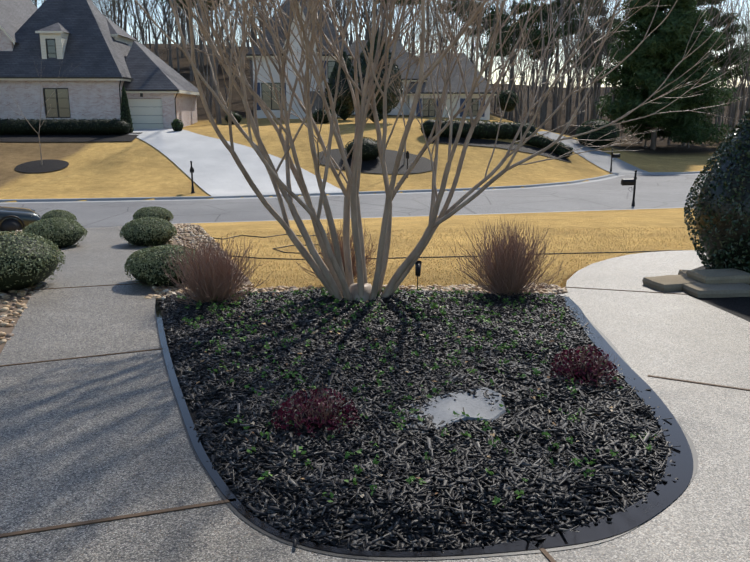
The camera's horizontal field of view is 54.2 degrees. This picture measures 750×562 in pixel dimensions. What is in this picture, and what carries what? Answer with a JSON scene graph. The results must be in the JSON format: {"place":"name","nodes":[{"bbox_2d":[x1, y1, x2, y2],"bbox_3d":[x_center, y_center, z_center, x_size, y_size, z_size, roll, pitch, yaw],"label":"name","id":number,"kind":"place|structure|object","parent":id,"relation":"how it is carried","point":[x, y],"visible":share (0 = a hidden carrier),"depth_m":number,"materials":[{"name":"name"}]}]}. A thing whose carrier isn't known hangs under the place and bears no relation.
{"place":"outdoors","nodes":[
{"label":"outdoors","id":0,"kind":"place"},
{"bbox_2d":[0,29,197,128],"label":"brick house","id":1,"kind":"structure","parent":0,"point":[91,99],"depth_m":49.83,"materials":[{"name":"brick"}]},
{"bbox_2d":[40,32,132,58],"bbox_3d":[-20.800,-16.381,53.729,3.819,3.185,8.450,0,13,-2],"label":"dormer","id":2,"kind":"object","parent":1,"relation":"attached to","point":[61,40],"visible":0.25,"depth_m":49.55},
{"bbox_2d":[0,77,178,119],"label":"gutter","id":3,"kind":"object","parent":1,"relation":"attached to","point":[141,94],"visible":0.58,"depth_m":48.99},
{"bbox_2d":[0,0,198,91],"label":"roof","id":4,"kind":"structure","parent":1,"relation":"attached to","point":[94,48],"depth_m":50.90,"materials":[{"name":"grey"}]},
{"bbox_2d":[0,26,199,94],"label":"roof trim","id":5,"kind":"structure","parent":1,"relation":"attached to","point":[117,35],"depth_m":49.22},
{"bbox_2d":[43,39,162,123],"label":"window frames","id":6,"kind":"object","parent":1,"relation":"attached to","point":[68,93],"visible":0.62,"depth_m":49.84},
{"bbox_2d":[128,99,163,128],"bbox_3d":[-16.197,-11.657,51.532,2.603,2.277,0.050,0,13,-2],"label":"garage door","id":7,"kind":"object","parent":1,"relation":"attached to","point":[146,113],"visible":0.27,"depth_m":51.48,"materials":[{"name":"beige"}]},
{"bbox_2d":[0,174,705,227],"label":"street asphalt","id":8,"kind":"structure","parent":0,"point":[661,191],"depth_m":31.84,"materials":[{"name":"asphalt"}]},
{"bbox_2d":[0,206,40,232],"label":"parked car","id":9,"kind":"object","parent":8,"relation":"on","point":[13,218],"visible":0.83,"depth_m":23.40,"materials":[{"name":"grey paint"}]},
{"bbox_2d":[252,7,489,119],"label":"white house","id":10,"kind":"structure","parent":0,"point":[292,78],"depth_m":60.45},
{"bbox_2d":[247,0,492,91],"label":"roof","id":11,"kind":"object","parent":10,"relation":"attached to","point":[455,82],"visible":0.25,"depth_m":63.54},
{"bbox_2d":[261,61,478,116],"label":"windows","id":12,"kind":"structure","parent":10,"relation":"attached to","point":[428,110],"depth_m":63.33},
{"bbox_2d":[257,61,484,116],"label":"shutters","id":13,"kind":"object","parent":10,"relation":"attached to","point":[417,107],"visible":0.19,"depth_m":63.23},
{"bbox_2d":[246,4,495,95],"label":"roof trim","id":14,"kind":"structure","parent":10,"relation":"attached to","point":[250,57],"depth_m":60.79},
{"bbox_2d":[246,54,496,93],"bbox_3d":[-0.185,-18.342,65.957,21.157,3.040,11.925,0,13,-2],"label":"gutter","id":15,"kind":"object","parent":10,"relation":"attached to","point":[402,79],"visible":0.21,"depth_m":62.59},
{"bbox_2d":[444,97,456,117],"bbox_3d":[6.540,-14.930,63.548,1.102,1.940,0.050,0,13,-2],"label":"door","id":16,"kind":"structure","parent":10,"relation":"in","point":[448,106],"depth_m":63.49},
{"bbox_2d":[0,44,747,288],"bbox_3d":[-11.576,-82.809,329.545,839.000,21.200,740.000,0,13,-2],"label":"ground","id":17,"kind":"structure","parent":0,"point":[136,167],"depth_m":38.28,"materials":[{"name":"plant"}]},
{"bbox_2d":[0,232,60,353],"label":"rock bed","id":18,"kind":"object","parent":17,"relation":"on","point":[6,330],"depth_m":9.59,"materials":[{"name":"beige stone"}]},
{"bbox_2d":[22,217,87,247],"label":"globe shrub leaves","id":19,"kind":"object","parent":18,"relation":"on","point":[82,229],"depth_m":14.77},
{"bbox_2d":[0,230,65,293],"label":"globe shrub","id":20,"kind":"object","parent":17,"relation":"on","point":[8,281],"depth_m":10.47,"materials":[{"name":"plant"}]},
{"bbox_2d":[9,55,71,164],"bbox_3d":[-17.986,-9.072,38.599,4.672,6.192,2.291,-10,16,-36],"label":"sapling","id":21,"kind":"object","parent":17,"relation":"on","point":[40,111],"visible":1,"depth_m":38.85,"materials":[{"name":"brown plant"}]},
{"bbox_2d":[15,159,68,172],"bbox_3d":[-17.904,-6.193,39.402,2.700,0.524,2.700,0,13,-2],"label":"tree mulch ring","id":22,"kind":"object","parent":17,"relation":"on","point":[48,165],"visible":0.96,"depth_m":39.25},
{"bbox_2d":[41,209,76,220],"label":"globe shrub leaves","id":23,"kind":"object","parent":17,"relation":"on","point":[48,213],"depth_m":26.14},
{"bbox_2d":[0,132,142,141],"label":"foundation bed","id":24,"kind":"object","parent":17,"relation":"on","point":[69,138],"visible":0.81,"depth_m":45.07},
{"bbox_2d":[2,118,16,134],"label":"foundation shrub","id":25,"kind":"object","parent":24,"relation":"on","point":[10,131],"depth_m":45.62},
{"bbox_2d":[12,118,28,134],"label":"foundation shrub","id":26,"kind":"object","parent":24,"relation":"on","point":[20,130],"depth_m":45.72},
{"bbox_2d":[23,119,38,134],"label":"foundation shrub","id":27,"kind":"object","parent":24,"relation":"on","point":[31,130],"depth_m":45.82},
{"bbox_2d":[34,118,49,134],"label":"foundation shrub","id":28,"kind":"object","parent":24,"relation":"on","point":[42,130],"depth_m":45.88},
{"bbox_2d":[44,118,58,134],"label":"foundation shrub","id":29,"kind":"object","parent":24,"relation":"on","point":[52,130],"depth_m":45.92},
{"bbox_2d":[54,118,70,134],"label":"foundation shrub","id":30,"kind":"object","parent":24,"relation":"on","point":[62,132],"depth_m":45.97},
{"bbox_2d":[65,118,79,134],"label":"foundation shrub","id":31,"kind":"object","parent":24,"relation":"on","point":[72,131],"depth_m":46.00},
{"bbox_2d":[76,119,91,134],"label":"foundation shrub","id":32,"kind":"object","parent":24,"relation":"on","point":[82,130],"depth_m":46.01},
{"bbox_2d":[85,118,101,134],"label":"foundation shrub","id":33,"kind":"object","parent":24,"relation":"on","point":[92,131],"depth_m":46.03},
{"bbox_2d":[97,118,112,134],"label":"foundation shrub","id":34,"kind":"object","parent":24,"relation":"on","point":[104,130],"depth_m":46.00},
{"bbox_2d":[108,118,131,134],"bbox_3d":[-16.366,-9.775,46.564,1.705,1.145,1.584,0,13,-2],"label":"foundation shrub","id":35,"kind":"object","parent":24,"relation":"on","point":[113,130],"depth_m":46.10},
{"bbox_2d":[0,348,161,366],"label":"walk joint","id":36,"kind":"object","parent":17,"relation":"on","point":[80,357],"visible":0.56,"depth_m":7.68,"materials":[{"name":"brown"}]},
{"bbox_2d":[39,226,147,286],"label":"front walk","id":37,"kind":"structure","parent":17,"relation":"on","point":[99,255],"depth_m":13.32,"materials":[{"name":"concrete"}]},
{"bbox_2d":[0,498,235,537],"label":"joint board","id":38,"kind":"object","parent":17,"relation":"on","point":[35,530],"visible":0.56,"depth_m":4.63,"materials":[{"name":"brown"}]},
{"bbox_2d":[121,88,132,132],"bbox_3d":[-16.046,-10.870,47.070,0.756,3.201,0.684,0,13,-2],"label":"cypress","id":39,"kind":"object","parent":17,"relation":"on","point":[123,107],"visible":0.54,"depth_m":46.88,"materials":[{"name":"green plant"}]},
{"bbox_2d":[120,85,133,132],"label":"cypress leaves","id":40,"kind":"object","parent":39,"relation":"attached to","point":[130,115],"visible":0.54,"depth_m":46.85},
{"bbox_2d":[120,217,176,246],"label":"globe shrub leaves","id":41,"kind":"object","parent":17,"relation":"on","point":[131,224],"depth_m":15.01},
{"bbox_2d":[133,206,173,221],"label":"globe shrub leaves","id":42,"kind":"object","parent":17,"relation":"on","point":[151,209],"depth_m":21.92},
{"bbox_2d":[143,0,173,56],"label":"woodland tree","id":43,"kind":"object","parent":17,"relation":"on","point":[157,38],"visible":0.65,"depth_m":88.08,"materials":[{"name":"brown plant"}]},
{"bbox_2d":[146,0,183,67],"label":"woodland tree","id":44,"kind":"object","parent":17,"relation":"on","point":[168,29],"visible":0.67,"depth_m":91.48,"materials":[{"name":"brown plant"}]},
{"bbox_2d":[159,0,234,71],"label":"pine","id":45,"kind":"object","parent":17,"relation":"on","point":[201,47],"visible":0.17,"depth_m":98.84,"materials":[{"name":"green plant"}]},
{"bbox_2d":[172,0,228,121],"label":"woodland tree","id":46,"kind":"object","parent":17,"relation":"on","point":[207,97],"visible":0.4,"depth_m":57.99,"materials":[{"name":"brown plant"}]},
{"bbox_2d":[158,226,250,287],"bbox_3d":[-4.656,-0.842,17.230,1.460,1.046,13.753,-4,14,-18],"label":"rock bed","id":47,"kind":"object","parent":17,"relation":"on","point":[182,242],"visible":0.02,"depth_m":15.67,"materials":[{"name":"brown stone"}]},
{"bbox_2d":[124,244,201,287],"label":"globe shrub leaves","id":48,"kind":"object","parent":47,"relation":"on","point":[138,261],"depth_m":10.71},
{"bbox_2d":[196,0,233,123],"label":"woodland tree","id":49,"kind":"object","parent":17,"relation":"on","point":[217,111],"visible":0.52,"depth_m":56.23,"materials":[{"name":"brown plant"}]},
{"bbox_2d":[132,129,341,198],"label":"driveway","id":50,"kind":"structure","parent":17,"relation":"on","point":[217,172],"depth_m":40.31,"materials":[{"name":"concrete"}]},
{"bbox_2d":[228,0,284,99],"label":"woodland tree","id":51,"kind":"object","parent":17,"relation":"on","point":[251,63],"visible":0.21,"depth_m":75.97,"materials":[{"name":"brown plant"}]},
{"bbox_2d":[0,223,567,343],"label":"river rocks","id":52,"kind":"object","parent":17,"relation":"on","point":[548,289],"visible":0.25,"depth_m":10.64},
{"bbox_2d":[270,382,360,437],"bbox_3d":[-0.472,1.043,5.802,0.727,0.472,0.620,0,13,-2],"label":"loropetalum","id":53,"kind":"object","parent":17,"relation":"on","point":[287,403],"depth_m":5.74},
{"bbox_2d":[313,109,331,123],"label":"entry shrub","id":54,"kind":"object","parent":17,"relation":"on","point":[316,118],"visible":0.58,"depth_m":53.87,"materials":[{"name":"green plant"}]},
{"bbox_2d":[287,219,377,282],"bbox_3d":[-0.524,-0.423,10.801,1.585,0.985,1.471,0,13,-2],"label":"bare shrub","id":55,"kind":"object","parent":17,"relation":"on","point":[353,260],"visible":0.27,"depth_m":10.75,"materials":[{"name":"brown"}]},
{"bbox_2d":[325,51,354,119],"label":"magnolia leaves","id":56,"kind":"object","parent":17,"relation":"on","point":[335,69],"visible":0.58,"depth_m":57.14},
{"bbox_2d":[329,56,353,115],"bbox_3d":[-2.450,-15.386,57.898,2.602,5.044,2.611,0,13,-2],"label":"evergreen shrub","id":57,"kind":"object","parent":17,"relation":"on","point":[342,96],"visible":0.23,"depth_m":56.99,"materials":[{"name":"green plant"}]},
{"bbox_2d":[0,171,699,203],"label":"kerb","id":58,"kind":"structure","parent":17,"relation":"on","point":[129,199],"depth_m":35.22,"materials":[{"name":"concrete"}]},
{"bbox_2d":[0,250,749,561],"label":"concrete pad","id":59,"kind":"object","parent":17,"relation":"on","point":[90,438],"visible":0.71,"depth_m":5.92,"materials":[{"name":"concrete"}]},
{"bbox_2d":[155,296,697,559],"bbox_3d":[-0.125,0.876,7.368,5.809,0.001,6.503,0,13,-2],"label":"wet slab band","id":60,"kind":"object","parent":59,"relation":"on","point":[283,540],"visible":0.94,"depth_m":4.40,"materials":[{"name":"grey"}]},
{"bbox_2d":[155,296,692,556],"bbox_3d":[-0.122,0.869,7.382,5.818,0.001,6.473,0,13,-2],"label":"edging","id":61,"kind":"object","parent":60,"relation":"on","point":[665,495],"depth_m":5.00,"materials":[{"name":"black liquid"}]},
{"bbox_2d":[642,275,699,291],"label":"stone step","id":62,"kind":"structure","parent":59,"relation":"on","point":[666,283],"depth_m":10.67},
{"bbox_2d":[319,148,433,173],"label":"mulch island","id":63,"kind":"structure","parent":17,"relation":"on","point":[423,164],"depth_m":42.00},
{"bbox_2d":[345,137,378,160],"bbox_3d":[-0.632,-7.599,42.336,2.365,1.497,2.095,0,13,-2],"label":"island shrub","id":64,"kind":"object","parent":63,"relation":"on","point":[367,156],"depth_m":41.71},
{"bbox_2d":[351,31,402,122],"bbox_3d":[0.139,-14.708,52.979,3.921,6.528,4.118,0,13,-2],"label":"magnolia","id":65,"kind":"object","parent":17,"relation":"on","point":[380,117],"depth_m":52.08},
{"bbox_2d":[384,50,436,164],"bbox_3d":[1.884,-9.989,42.299,3.752,6.611,4.068,0,13,-2],"label":"island tree","id":66,"kind":"object","parent":17,"relation":"on","point":[404,163],"visible":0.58,"depth_m":41.49,"materials":[{"name":"brown plant"}]},
{"bbox_2d":[157,288,679,556],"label":"chips","id":67,"kind":"object","parent":17,"relation":"on","point":[194,416],"visible":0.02,"depth_m":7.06,"materials":[{"name":"wood"}]},
{"bbox_2d":[150,231,272,304],"bbox_3d":[-2.098,-0.173,9.636,1.574,1.022,1.488,0,13,-2],"label":"bare shrub","id":68,"kind":"object","parent":67,"relation":"on","point":[211,277],"visible":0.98,"depth_m":9.48,"materials":[{"name":"brown plant"}]},
{"bbox_2d":[177,286,656,522],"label":"groundcover plants","id":69,"kind":"object","parent":67,"relation":"on","point":[486,423],"visible":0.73,"depth_m":7.58,"materials":[{"name":"green plant"}]},
{"bbox_2d":[397,387,505,432],"bbox_3d":[0.659,1.095,6.073,1.176,0.064,0.647,-9,16,-34],"label":"stepping stone","id":70,"kind":"object","parent":67,"relation":"on","point":[473,406],"visible":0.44,"depth_m":6.10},
{"bbox_2d":[449,215,570,296],"bbox_3d":[1.865,-0.327,10.032,1.631,1.145,1.808,0,13,-2],"label":"bare shrub","id":71,"kind":"object","parent":67,"relation":"on","point":[507,272],"visible":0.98,"depth_m":9.87,"materials":[{"name":"brown plant"}]},
{"bbox_2d":[172,207,683,223],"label":"kerb","id":72,"kind":"structure","parent":17,"relation":"on","point":[459,214],"depth_m":28.00,"materials":[{"name":"concrete"}]},
{"bbox_2d":[193,234,681,259],"bbox_3d":[0.694,-0.562,14.520,10.328,0.206,3.989,5,14,22],"label":"garden hose","id":73,"kind":"object","parent":17,"relation":"on","point":[406,257],"visible":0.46,"depth_m":14.12,"materials":[{"name":"black rubber"}]},
{"bbox_2d":[134,0,749,302],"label":"crepe myrtle","id":74,"kind":"object","parent":17,"relation":"on","point":[335,281],"visible":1,"depth_m":9.19,"materials":[{"name":"beige plant"}]},
{"bbox_2d":[221,226,699,287],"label":"dormant grass","id":75,"kind":"structure","parent":17,"relation":"on","point":[561,284],"depth_m":14.66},
{"bbox_2d":[437,0,512,62],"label":"pine","id":76,"kind":"object","parent":17,"relation":"on","point":[449,12],"visible":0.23,"depth_m":115.08,"materials":[{"name":"green plant"}]},
{"bbox_2d":[426,136,570,161],"bbox_3d":[8.098,-8.641,47.952,9.584,1.759,1.600,-2,13,-9],"label":"hedge bed","id":77,"kind":"object","parent":17,"relation":"on","point":[499,144],"visible":0.62,"depth_m":47.90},
{"bbox_2d":[419,118,438,136],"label":"shrub","id":78,"kind":"object","parent":77,"relation":"on","point":[427,131],"depth_m":47.21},
{"bbox_2d":[476,120,488,138],"bbox_3d":[6.915,-10.054,48.697,1.509,1.270,1.393,0,13,-2],"label":"hedge row core","id":79,"kind":"object","parent":77,"relation":"on","point":[482,134],"depth_m":48.23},
{"bbox_2d":[484,121,497,138],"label":"shrub","id":80,"kind":"object","parent":77,"relation":"on","point":[491,133],"depth_m":48.45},
{"bbox_2d":[499,121,513,138],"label":"shrub","id":81,"kind":"object","parent":77,"relation":"on","point":[507,133],"depth_m":49.10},
{"bbox_2d":[475,1,522,70],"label":"woodland tree","id":82,"kind":"object","parent":17,"relation":"on","point":[489,37],"visible":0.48,"depth_m":76.40,"materials":[{"name":"brown plant"}]},
{"bbox_2d":[496,90,518,112],"bbox_3d":[10.952,-14.841,60.519,1.862,1.894,1.688,0,13,-2],"label":"shrub","id":83,"kind":"object","parent":17,"relation":"on","point":[510,105],"depth_m":60.04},
{"bbox_2d":[487,0,553,122],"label":"woodland tree","id":84,"kind":"object","parent":17,"relation":"on","point":[538,47],"visible":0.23,"depth_m":84.08,"materials":[{"name":"brown plant"}]},
{"bbox_2d":[497,8,545,120],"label":"woodland tree","id":85,"kind":"object","parent":17,"relation":"on","point":[512,72],"visible":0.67,"depth_m":71.43,"materials":[{"name":"brown plant"}]},
{"bbox_2d":[479,0,567,120],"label":"pine","id":86,"kind":"object","parent":17,"relation":"on","point":[523,4],"visible":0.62,"depth_m":79.54,"materials":[{"name":"green plant"}]},
{"bbox_2d":[534,0,575,129],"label":"woodland tree","id":87,"kind":"object","parent":17,"relation":"on","point":[542,115],"visible":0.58,"depth_m":74.81,"materials":[{"name":"brown plant"}]},
{"bbox_2d":[515,0,595,131],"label":"pine","id":88,"kind":"object","parent":17,"relation":"on","point":[546,13],"visible":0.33,"depth_m":89.94,"materials":[{"name":"green plant"}]},
{"bbox_2d":[539,0,602,132],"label":"woodland tree","id":89,"kind":"object","parent":17,"relation":"on","point":[569,40],"visible":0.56,"depth_m":79.56,"materials":[{"name":"brown plant"}]},
{"bbox_2d":[542,343,620,389],"bbox_3d":[1.940,0.822,6.824,0.678,0.483,0.677,0,13,-2],"label":"loropetalum","id":90,"kind":"object","parent":17,"relation":"on","point":[568,366],"depth_m":6.77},
{"bbox_2d":[544,1,627,130],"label":"woodland tree","id":91,"kind":"object","parent":17,"relation":"on","point":[578,119],"visible":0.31,"depth_m":84.43,"materials":[{"name":"brown plant"}]},
{"bbox_2d":[558,0,618,120],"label":"woodland tree","id":92,"kind":"object","parent":17,"relation":"on","point":[593,102],"visible":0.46,"depth_m":67.67,"materials":[{"name":"brown plant"}]},
{"bbox_2d":[556,0,622,133],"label":"woodland tree","id":93,"kind":"object","parent":17,"relation":"on","point":[561,95],"visible":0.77,"depth_m":66.22,"materials":[{"name":"brown plant"}]},
{"bbox_2d":[560,0,621,129],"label":"woodland tree","id":94,"kind":"object","parent":17,"relation":"on","point":[567,101],"visible":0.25,"depth_m":97.16,"materials":[{"name":"brown plant"}]},
{"bbox_2d":[537,131,651,175],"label":"house driveway","id":95,"kind":"structure","parent":17,"relation":"on","point":[601,159],"depth_m":52.17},
{"bbox_2d":[569,0,624,119],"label":"woodland tree","id":96,"kind":"object","parent":17,"relation":"on","point":[596,98],"visible":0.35,"depth_m":78.06,"materials":[{"name":"brown plant"}]},
{"bbox_2d":[560,0,635,120],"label":"woodland tree","id":97,"kind":"object","parent":17,"relation":"on","point":[588,96],"visible":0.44,"depth_m":79.65,"materials":[{"name":"brown plant"}]},
{"bbox_2d":[576,119,619,148],"bbox_3d":[17.169,-11.303,56.589,3.432,2.466,3.115,0,13,-2],"label":"clipped shrub","id":98,"kind":"object","parent":17,"relation":"on","point":[599,143],"depth_m":55.70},
{"bbox_2d":[577,0,623,128],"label":"woodland tree","id":99,"kind":"object","parent":17,"relation":"on","point":[582,105],"visible":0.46,"depth_m":90.39,"materials":[{"name":"brown plant"}]},
{"bbox_2d":[570,0,635,120],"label":"pine","id":100,"kind":"object","parent":17,"relation":"on","point":[593,56],"visible":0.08,"depth_m":105.42,"materials":[{"name":"green plant"}]},
{"bbox_2d":[588,0,629,122],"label":"woodland tree","id":101,"kind":"object","parent":17,"relation":"on","point":[614,88],"visible":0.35,"depth_m":64.39,"materials":[{"name":"brown plant"}]},
{"bbox_2d":[621,170,636,205],"bbox_3d":[10.795,-3.864,31.105,0.704,1.686,0.227,-2,13,-9],"label":"mailbox","id":102,"kind":"object","parent":17,"relation":"on","point":[628,181],"visible":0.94,"depth_m":30.96,"materials":[{"name":"black metal"}]},
{"bbox_2d":[589,0,740,148],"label":"pine","id":103,"kind":"object","parent":17,"relation":"on","point":[665,42],"visible":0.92,"depth_m":61.79,"materials":[{"name":"green plant"}]},
{"bbox_2d":[648,375,749,390],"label":"expansion joint","id":104,"kind":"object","parent":17,"relation":"on","point":[699,382],"visible":0.44,"depth_m":6.96,"materials":[{"name":"brown"}]},
{"bbox_2d":[681,5,749,145],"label":"woodland tree","id":105,"kind":"object","parent":17,"relation":"on","point":[722,68],"visible":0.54,"depth_m":69.26,"materials":[{"name":"brown plant"}]},
{"bbox_2d":[683,108,749,272],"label":"holly cone","id":106,"kind":"object","parent":17,"relation":"on","point":[722,147],"depth_m":11.07,"materials":[{"name":"plant"}]},
{"bbox_2d":[690,0,743,141],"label":"woodland tree","id":107,"kind":"object","parent":17,"relation":"on","point":[719,117],"visible":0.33,"depth_m":73.89,"materials":[{"name":"brown plant"}]},
{"bbox_2d":[687,265,749,321],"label":"bed mulch","id":108,"kind":"object","parent":17,"relation":"on","point":[738,307],"visible":0.17,"depth_m":9.84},
{"bbox_2d":[678,270,749,284],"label":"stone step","id":109,"kind":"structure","parent":108,"relation":"on","point":[681,272],"depth_m":11.26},
{"bbox_2d":[686,268,749,283],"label":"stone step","id":110,"kind":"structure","parent":109,"relation":"on","point":[718,276],"depth_m":10.63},
{"bbox_2d":[682,282,749,297],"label":"stone step","id":111,"kind":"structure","parent":108,"relation":"on","point":[704,290],"depth_m":10.23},
{"bbox_2d":[694,0,749,141],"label":"pine","id":112,"kind":"object","parent":17,"relation":"on","point":[722,63],"visible":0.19,"depth_m":74.07,"materials":[{"name":"green plant"}]},
{"bbox_2d":[702,2,749,135],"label":"woodland tree","id":113,"kind":"object","parent":17,"relation":"on","point":[730,106],"visible":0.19,"depth_m":78.31,"materials":[{"name":"brown plant"}]},
{"bbox_2d":[704,0,749,136],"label":"woodland tree","id":114,"kind":"object","parent":17,"relation":"on","point":[735,111],"visible":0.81,"depth_m":68.30,"materials":[{"name":"brown plant"}]},
{"bbox_2d":[712,0,749,118],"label":"woodland tree","id":115,"kind":"object","parent":17,"relation":"on","point":[743,98],"visible":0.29,"depth_m":75.83,"materials":[{"name":"brown plant"}]},
{"bbox_2d":[723,0,749,110],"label":"woodland tree","id":116,"kind":"object","parent":17,"relation":"on","point":[748,85],"visible":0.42,"depth_m":73.60,"materials":[{"name":"brown plant"}]},
{"bbox_2d":[33,0,749,87],"label":"sky","id":117,"kind":"structure","parent":0,"point":[39,1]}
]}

